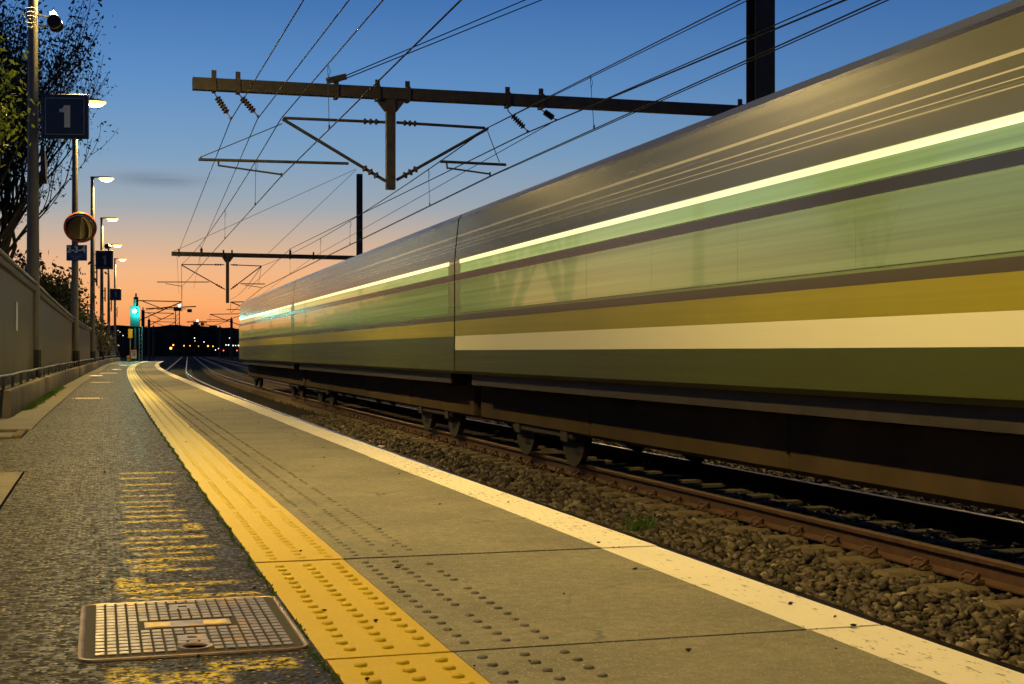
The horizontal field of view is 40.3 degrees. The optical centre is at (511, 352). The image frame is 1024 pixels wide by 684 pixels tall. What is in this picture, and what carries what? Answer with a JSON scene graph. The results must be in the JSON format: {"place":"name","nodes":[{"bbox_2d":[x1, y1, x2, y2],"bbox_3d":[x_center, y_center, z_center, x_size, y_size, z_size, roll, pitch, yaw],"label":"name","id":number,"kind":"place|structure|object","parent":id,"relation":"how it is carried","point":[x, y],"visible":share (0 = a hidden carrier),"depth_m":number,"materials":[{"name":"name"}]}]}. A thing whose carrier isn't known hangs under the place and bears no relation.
{"place":"outdoors","nodes":[
{"label":"outdoors","id":0,"kind":"place"},
{"bbox_2d":[121,356,181,368],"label":"railway ground","id":1,"kind":"structure","parent":0,"point":[168,361],"depth_m":303.98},
{"bbox_2d":[130,299,142,360],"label":"rail signal","id":2,"kind":"object","parent":1,"relation":"on","point":[134,316],"visible":0.88,"depth_m":122.00,"materials":[{"name":"teal metal"}]},
{"bbox_2d":[134,293,181,360],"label":"catenary mast","id":3,"kind":"object","parent":1,"relation":"on","point":[137,300],"visible":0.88,"depth_m":136.96,"materials":[{"name":"metal"}]},
{"bbox_2d":[141,307,176,360],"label":"catenary mast","id":4,"kind":"object","parent":1,"relation":"on","point":[143,312],"visible":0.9,"depth_m":187.95,"materials":[{"name":"metal"}]},
{"bbox_2d":[148,319,177,360],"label":"catenary mast","id":5,"kind":"object","parent":1,"relation":"on","point":[149,321],"visible":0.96,"depth_m":239.90,"materials":[{"name":"metal"}]},
{"bbox_2d":[146,304,195,324],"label":"tower crane","id":6,"kind":"object","parent":1,"relation":"on","point":[179,307],"visible":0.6,"depth_m":649.83,"materials":[{"name":"metal"}]},
{"bbox_2d":[104,325,238,352],"bbox_3d":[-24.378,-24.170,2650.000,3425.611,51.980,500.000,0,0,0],"label":"hills","id":7,"kind":"structure","parent":0,"point":[123,328],"depth_m":2400.00,"materials":[{"name":"black"}]},
{"bbox_2d":[187,320,206,324],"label":"tower crane","id":8,"kind":"object","parent":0,"point":[196,322],"visible":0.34,"depth_m":899.50,"materials":[{"name":"metal"}]},
{"bbox_2d":[0,0,1011,328],"label":"sky","id":9,"kind":"structure","parent":0,"point":[156,48],"materials":[{"name":"blue"}]},
{"bbox_2d":[173,356,1023,659],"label":"ballast bed","id":10,"kind":"object","parent":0,"point":[255,398],"visible":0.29,"depth_m":50.92,"materials":[{"name":"gravel"}]},
{"bbox_2d":[195,326,220,359],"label":"catenary mast","id":11,"kind":"object","parent":10,"relation":"on","point":[219,337],"visible":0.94,"depth_m":299.91,"materials":[{"name":"metal"}]},
{"bbox_2d":[198,317,232,360],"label":"catenary mast","id":12,"kind":"object","parent":10,"relation":"on","point":[231,340],"visible":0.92,"depth_m":239.96,"materials":[{"name":"metal"}]},
{"bbox_2d":[207,313,239,324],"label":"catenary mast","id":13,"kind":"object","parent":10,"relation":"on","point":[222,318],"visible":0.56,"depth_m":187.98,"materials":[{"name":"metal"}]},
{"bbox_2d":[226,301,244,311],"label":"catenary mast","id":14,"kind":"object","parent":10,"relation":"on","point":[230,309],"visible":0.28,"depth_m":136.97,"materials":[{"name":"metal"}]},
{"bbox_2d":[206,357,954,502],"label":"railway track","id":15,"kind":"structure","parent":10,"relation":"on","point":[241,366],"depth_m":166.54,"materials":[{"name":"metal"}]},
{"bbox_2d":[164,357,1023,673],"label":"railway track","id":16,"kind":"structure","parent":10,"relation":"on","point":[182,371],"depth_m":9.45,"materials":[{"name":"metal"}]},
{"bbox_2d":[194,357,1023,614],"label":"railway track","id":17,"kind":"structure","parent":10,"relation":"on","point":[678,483],"depth_m":13.83,"materials":[{"name":"metal"}]},
{"bbox_2d":[239,0,1023,514],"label":"commuter train","id":18,"kind":"object","parent":17,"relation":"on","point":[821,276],"visible":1,"depth_m":11.11,"materials":[{"name":"green paint"}]},
{"bbox_2d":[291,413,1023,668],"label":"ballast","id":19,"kind":"structure","parent":10,"relation":"on","point":[993,633],"depth_m":11.03,"materials":[{"name":"gravel"}]},
{"bbox_2d":[618,512,662,531],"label":"weeds","id":20,"kind":"object","parent":19,"relation":"on","point":[647,522],"visible":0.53,"depth_m":12.15,"materials":[{"name":"green plant"}]},
{"bbox_3d":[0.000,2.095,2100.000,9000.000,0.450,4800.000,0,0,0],"label":"ground","id":21,"kind":"structure","parent":0,"visible":0},
{"bbox_2d":[0,362,162,509],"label":"platform base","id":22,"kind":"object","parent":21,"relation":"on","point":[21,475],"visible":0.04,"depth_m":14.78,"materials":[{"name":"grey concrete"}]},
{"bbox_2d":[0,35,40,172],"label":"tree","id":23,"kind":"object","parent":22,"relation":"on","point":[5,109],"visible":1,"depth_m":19.35,"materials":[{"name":"green plant"}]},
{"bbox_2d":[0,0,115,185],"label":"tree","id":24,"kind":"object","parent":22,"relation":"on","point":[60,60],"visible":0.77,"depth_m":40.16,"materials":[{"name":"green plant"}]},
{"bbox_2d":[0,2,117,262],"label":"tree","id":25,"kind":"object","parent":22,"relation":"on","point":[10,218],"visible":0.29,"depth_m":47.12,"materials":[{"name":"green plant"}]},
{"bbox_2d":[14,239,106,324],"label":"tree","id":26,"kind":"object","parent":22,"relation":"on","point":[59,292],"visible":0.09,"depth_m":50.19,"materials":[{"name":"green plant"}]},
{"bbox_2d":[39,264,87,318],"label":"tree","id":27,"kind":"object","parent":22,"relation":"on","point":[83,314],"visible":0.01,"depth_m":55.97,"materials":[{"name":"green plant"}]},
{"bbox_2d":[70,298,104,341],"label":"tree","id":28,"kind":"object","parent":22,"relation":"on","point":[83,319],"depth_m":62.25,"materials":[{"name":"green plant"}]},
{"bbox_2d":[81,300,106,349],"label":"tree","id":29,"kind":"object","parent":22,"relation":"on","point":[99,326],"depth_m":66.68,"materials":[{"name":"green plant"}]},
{"bbox_2d":[88,309,114,356],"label":"tree","id":30,"kind":"object","parent":22,"relation":"on","point":[100,343],"visible":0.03,"depth_m":73.86,"materials":[{"name":"green plant"}]},
{"bbox_2d":[85,320,119,363],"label":"tree","id":31,"kind":"object","parent":22,"relation":"on","point":[106,349],"visible":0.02,"depth_m":88.15,"materials":[{"name":"green plant"}]},
{"bbox_2d":[0,361,341,683],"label":"platform pavement","id":32,"kind":"structure","parent":22,"relation":"on","point":[79,527],"depth_m":5.14,"materials":[{"name":"grey asphalt"}]},
{"bbox_2d":[0,472,21,504],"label":"concrete patch","id":33,"kind":"object","parent":32,"relation":"on","point":[8,480],"visible":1,"depth_m":7.74,"materials":[{"name":"beige concrete"}]},
{"bbox_2d":[0,429,27,438],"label":"duct frame","id":34,"kind":"object","parent":32,"relation":"on","point":[11,433],"visible":0.88,"depth_m":12.14,"materials":[{"name":"concrete"}]},
{"bbox_2d":[0,361,122,428],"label":"concrete gutter","id":35,"kind":"object","parent":32,"relation":"on","point":[30,418],"visible":0.41,"depth_m":17.16,"materials":[{"name":"beige concrete"}]},
{"bbox_2d":[26,0,40,380],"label":"lamp post","id":36,"kind":"object","parent":35,"relation":"on","point":[33,204],"visible":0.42,"depth_m":23.50,"materials":[{"name":"metal"}]},
{"bbox_2d":[23,7,48,26],"bbox_3d":[-7.963,-5.633,23.559,0.565,0.350,0.192,0,0,-22],"label":"speaker bracket","id":37,"kind":"object","parent":36,"relation":"attached to","point":[41,25],"visible":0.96,"depth_m":23.46,"materials":[{"name":"grey metal"}]},
{"bbox_2d":[47,14,60,28],"bbox_3d":[-7.717,-5.572,23.553,0.240,0.240,0.378,0,10,-14],"label":"loudspeaker","id":38,"kind":"object","parent":37,"relation":"attached to","point":[53,21],"visible":1,"depth_m":23.38,"materials":[{"name":"white paint"}]},
{"bbox_2d":[49,11,63,32],"bbox_3d":[-7.753,-5.628,23.659,0.240,0.378,0.240,0,-38,-34],"label":"loudspeaker","id":39,"kind":"object","parent":37,"relation":"attached to","point":[60,28],"visible":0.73,"depth_m":23.62,"materials":[{"name":"white paint"}]},
{"bbox_2d":[40,145,46,183],"bbox_3d":[-7.922,-3.174,23.621,0.112,0.650,0.120,0,0,-16],"label":"side sign","id":40,"kind":"object","parent":36,"relation":"attached to","point":[43,168],"visible":1,"depth_m":23.59,"materials":[{"name":"metal"}]},
{"bbox_2d":[36,94,88,138],"bbox_3d":[-7.540,-3.953,23.404,0.868,0.747,0.065,0,0,-4],"label":"platform sign","id":41,"kind":"object","parent":36,"relation":"attached to","point":[64,116],"visible":0.98,"depth_m":23.38,"materials":[{"name":"blue metal"}]},
{"bbox_2d":[22,386,66,410],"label":"grass","id":42,"kind":"structure","parent":35,"relation":"on","point":[40,400],"depth_m":20.42,"materials":[{"name":"green plant"}]},
{"bbox_2d":[0,248,116,386],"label":"platform wall","id":43,"kind":"structure","parent":35,"relation":"on","point":[16,347],"depth_m":21.95,"materials":[{"name":"concrete"}]},
{"bbox_2d":[16,302,17,330],"bbox_3d":[-6.902,-0.500,19.449,0.008,0.400,0.320,0,0,-16],"label":"notice plate","id":44,"kind":"object","parent":43,"relation":"attached to","point":[16,316],"visible":1,"depth_m":19.43,"materials":[{"name":"white paint"}]},
{"bbox_2d":[0,357,119,417],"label":"kerb","id":45,"kind":"structure","parent":35,"relation":"on","point":[15,398],"depth_m":20.36,"materials":[{"name":"concrete"}]},
{"bbox_2d":[0,355,118,389],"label":"railing","id":46,"kind":"object","parent":45,"relation":"on","point":[12,375],"visible":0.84,"depth_m":21.67,"materials":[{"name":"metal"}]},
{"bbox_2d":[71,99,105,366],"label":"lamp post","id":47,"kind":"object","parent":35,"relation":"on","point":[75,283],"visible":0.54,"depth_m":40.50,"materials":[{"name":"metal"}]},
{"bbox_2d":[66,245,86,260],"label":"stopping sign","id":48,"kind":"object","parent":47,"relation":"attached to","point":[76,252],"visible":1,"depth_m":40.33,"materials":[{"name":"blue metal"}]},
{"bbox_2d":[63,212,96,242],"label":"safety mirror","id":49,"kind":"object","parent":47,"relation":"attached to","point":[79,227],"visible":1,"depth_m":40.28,"materials":[{"name":"beige mirror"}]},
{"bbox_2d":[90,176,113,362],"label":"lamp post","id":50,"kind":"object","parent":35,"relation":"on","point":[93,281],"visible":0.95,"depth_m":58.36,"materials":[{"name":"metal"}]},
{"bbox_2d":[93,250,112,268],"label":"platform sign","id":51,"kind":"object","parent":50,"relation":"attached to","point":[103,259],"visible":1,"depth_m":58.22,"materials":[{"name":"blue metal"}]},
{"bbox_2d":[99,217,117,359],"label":"lamp post","id":52,"kind":"object","parent":35,"relation":"on","point":[102,300],"visible":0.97,"depth_m":76.13,"materials":[{"name":"metal"}]},
{"bbox_2d":[104,244,111,248],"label":"loudspeaker","id":53,"kind":"object","parent":52,"relation":"attached to","point":[107,246],"visible":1,"depth_m":75.97,"materials":[{"name":"white paint"}]},
{"bbox_2d":[107,244,121,357],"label":"lamp post","id":54,"kind":"object","parent":35,"relation":"on","point":[108,299],"visible":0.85,"depth_m":94.89,"materials":[{"name":"metal"}]},
{"bbox_2d":[110,288,120,299],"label":"platform sign","id":55,"kind":"object","parent":54,"relation":"attached to","point":[115,293],"visible":1,"depth_m":94.72,"materials":[{"name":"blue metal"}]},
{"bbox_2d":[114,258,125,356],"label":"lamp post","id":56,"kind":"object","parent":35,"relation":"on","point":[120,259],"visible":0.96,"depth_m":109.23,"materials":[{"name":"metal"}]},
{"bbox_2d":[131,350,136,358],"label":"warning notice","id":57,"kind":"object","parent":32,"relation":"on","point":[133,354],"visible":0.87,"depth_m":110.00,"materials":[{"name":"white paint"}]},
{"bbox_2d":[77,596,308,661],"bbox_3d":[-0.853,0.714,3.669,0.545,0.010,0.760,0,0,-16],"label":"pit cover","id":58,"kind":"object","parent":32,"relation":"on","point":[200,627],"visible":1,"depth_m":3.59,"materials":[{"name":"metal"}]},
{"bbox_2d":[134,392,340,683],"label":"moss","id":59,"kind":"object","parent":32,"relation":"on","point":[300,626],"visible":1,"depth_m":4.99,"materials":[{"name":"green plant"}]},
{"bbox_2d":[100,412,855,683],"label":"debris","id":60,"kind":"object","parent":32,"relation":"on","point":[635,568],"visible":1,"depth_m":3.83,"materials":[{"name":"brown plant"}]},
{"bbox_2d":[127,361,489,683],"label":"yellow tactile strip","id":61,"kind":"object","parent":22,"relation":"on","point":[378,660],"visible":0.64,"depth_m":4.22,"materials":[{"name":"paint"}]},
{"bbox_2d":[128,362,474,683],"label":"yellow tactile domes","id":62,"kind":"structure","parent":61,"relation":"on","point":[409,669],"depth_m":4.52,"materials":[{"name":"paint"}]},
{"bbox_2d":[135,361,946,683],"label":"platform edge","id":63,"kind":"object","parent":22,"relation":"on","point":[617,619],"visible":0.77,"depth_m":4.27,"materials":[{"name":"concrete"}]},
{"bbox_2d":[136,363,607,683],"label":"grey tactile domes","id":64,"kind":"structure","parent":63,"relation":"on","point":[534,661],"depth_m":4.49,"materials":[{"name":"concrete"}]},
{"bbox_2d":[155,361,1023,683],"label":"white edge line","id":65,"kind":"object","parent":63,"relation":"on","point":[947,665],"visible":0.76,"depth_m":4.31,"materials":[{"name":"paint"}]},
{"bbox_2d":[110,331,133,356],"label":"office building","id":66,"kind":"structure","parent":21,"relation":"on","point":[123,341],"depth_m":528.03,"materials":[{"name":"grey"}]},
{"bbox_2d":[128,329,132,360],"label":"yellow board","id":67,"kind":"object","parent":21,"relation":"on","point":[130,333],"visible":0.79,"depth_m":112.00,"materials":[{"name":"metal"}]},
{"bbox_2d":[145,329,177,355],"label":"office building","id":68,"kind":"structure","parent":21,"relation":"on","point":[165,342],"depth_m":580.83,"materials":[{"name":"grey"}]},
{"bbox_2d":[164,325,191,355],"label":"office building","id":69,"kind":"structure","parent":21,"relation":"on","point":[183,341],"depth_m":624.72,"materials":[{"name":"grey"}]},
{"bbox_2d":[182,324,205,355],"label":"office building","id":70,"kind":"structure","parent":21,"relation":"on","point":[196,334],"depth_m":640.00,"materials":[{"name":"grey"}]},
{"bbox_2d":[201,325,224,355],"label":"office building","id":71,"kind":"structure","parent":21,"relation":"on","point":[209,340],"depth_m":600.00,"materials":[{"name":"grey"}]},
{"bbox_2d":[216,328,238,356],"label":"office building","id":72,"kind":"structure","parent":21,"relation":"on","point":[225,336],"depth_m":560.00,"materials":[{"name":"grey"}]},
{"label":"opposite platform","id":73,"kind":"structure","parent":0,"visible":0},
{"bbox_2d":[165,169,362,302],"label":"line gantry","id":74,"kind":"object","parent":73,"relation":"on","point":[227,258],"visible":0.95,"depth_m":83.95,"materials":[{"name":"metal"}]},
{"bbox_2d":[181,0,383,297],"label":"messenger wire","id":75,"kind":"object","parent":74,"relation":"hanging from","point":[327,66],"visible":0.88,"depth_m":26.41,"materials":[{"name":"black metal"}]},
{"bbox_2d":[184,0,461,283],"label":"contact wire","id":76,"kind":"object","parent":75,"relation":"hanging from","point":[424,35],"visible":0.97,"depth_m":20.65,"materials":[{"name":"black metal"}]},
{"bbox_2d":[192,0,774,189],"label":"line gantry","id":77,"kind":"object","parent":73,"relation":"on","point":[760,71],"visible":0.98,"depth_m":30.63,"materials":[{"name":"metal"}]},
{"bbox_2d":[177,0,303,287],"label":"feeder wire","id":78,"kind":"object","parent":77,"relation":"hanging from","point":[242,101],"visible":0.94,"depth_m":25.94,"materials":[{"name":"black metal"}]},
{"bbox_2d":[194,0,349,285],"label":"feeder wire","id":79,"kind":"object","parent":77,"relation":"hanging from","point":[276,94],"visible":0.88,"depth_m":25.77,"materials":[{"name":"black metal"}]},
{"bbox_2d":[230,0,740,299],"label":"messenger wire","id":80,"kind":"object","parent":77,"relation":"hanging from","point":[526,108],"visible":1,"depth_m":26.45,"materials":[{"name":"black metal"}]},
{"bbox_2d":[233,0,880,310],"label":"contact wire","id":81,"kind":"object","parent":80,"relation":"hanging from","point":[636,110],"visible":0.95,"depth_m":21.45,"materials":[{"name":"black metal"}]},
{"bbox_2d":[235,0,888,309],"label":"contact wire","id":82,"kind":"object","parent":80,"relation":"hanging from","point":[642,109],"visible":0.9,"depth_m":21.46,"materials":[{"name":"black metal"}]},
{"bbox_2d":[248,0,747,284],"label":"messenger wire","id":83,"kind":"object","parent":77,"relation":"hanging from","point":[602,71],"visible":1,"depth_m":23.92,"materials":[{"name":"black metal"}]},
{"bbox_2d":[248,0,846,288],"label":"feeder wire","id":84,"kind":"object","parent":77,"relation":"hanging from","point":[805,16],"visible":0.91,"depth_m":25.55,"materials":[{"name":"black metal"}]},
{"bbox_2d":[265,0,832,291],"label":"feeder wire","id":85,"kind":"object","parent":77,"relation":"hanging from","point":[615,94],"visible":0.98,"depth_m":26.03,"materials":[{"name":"black metal"}]}
]}

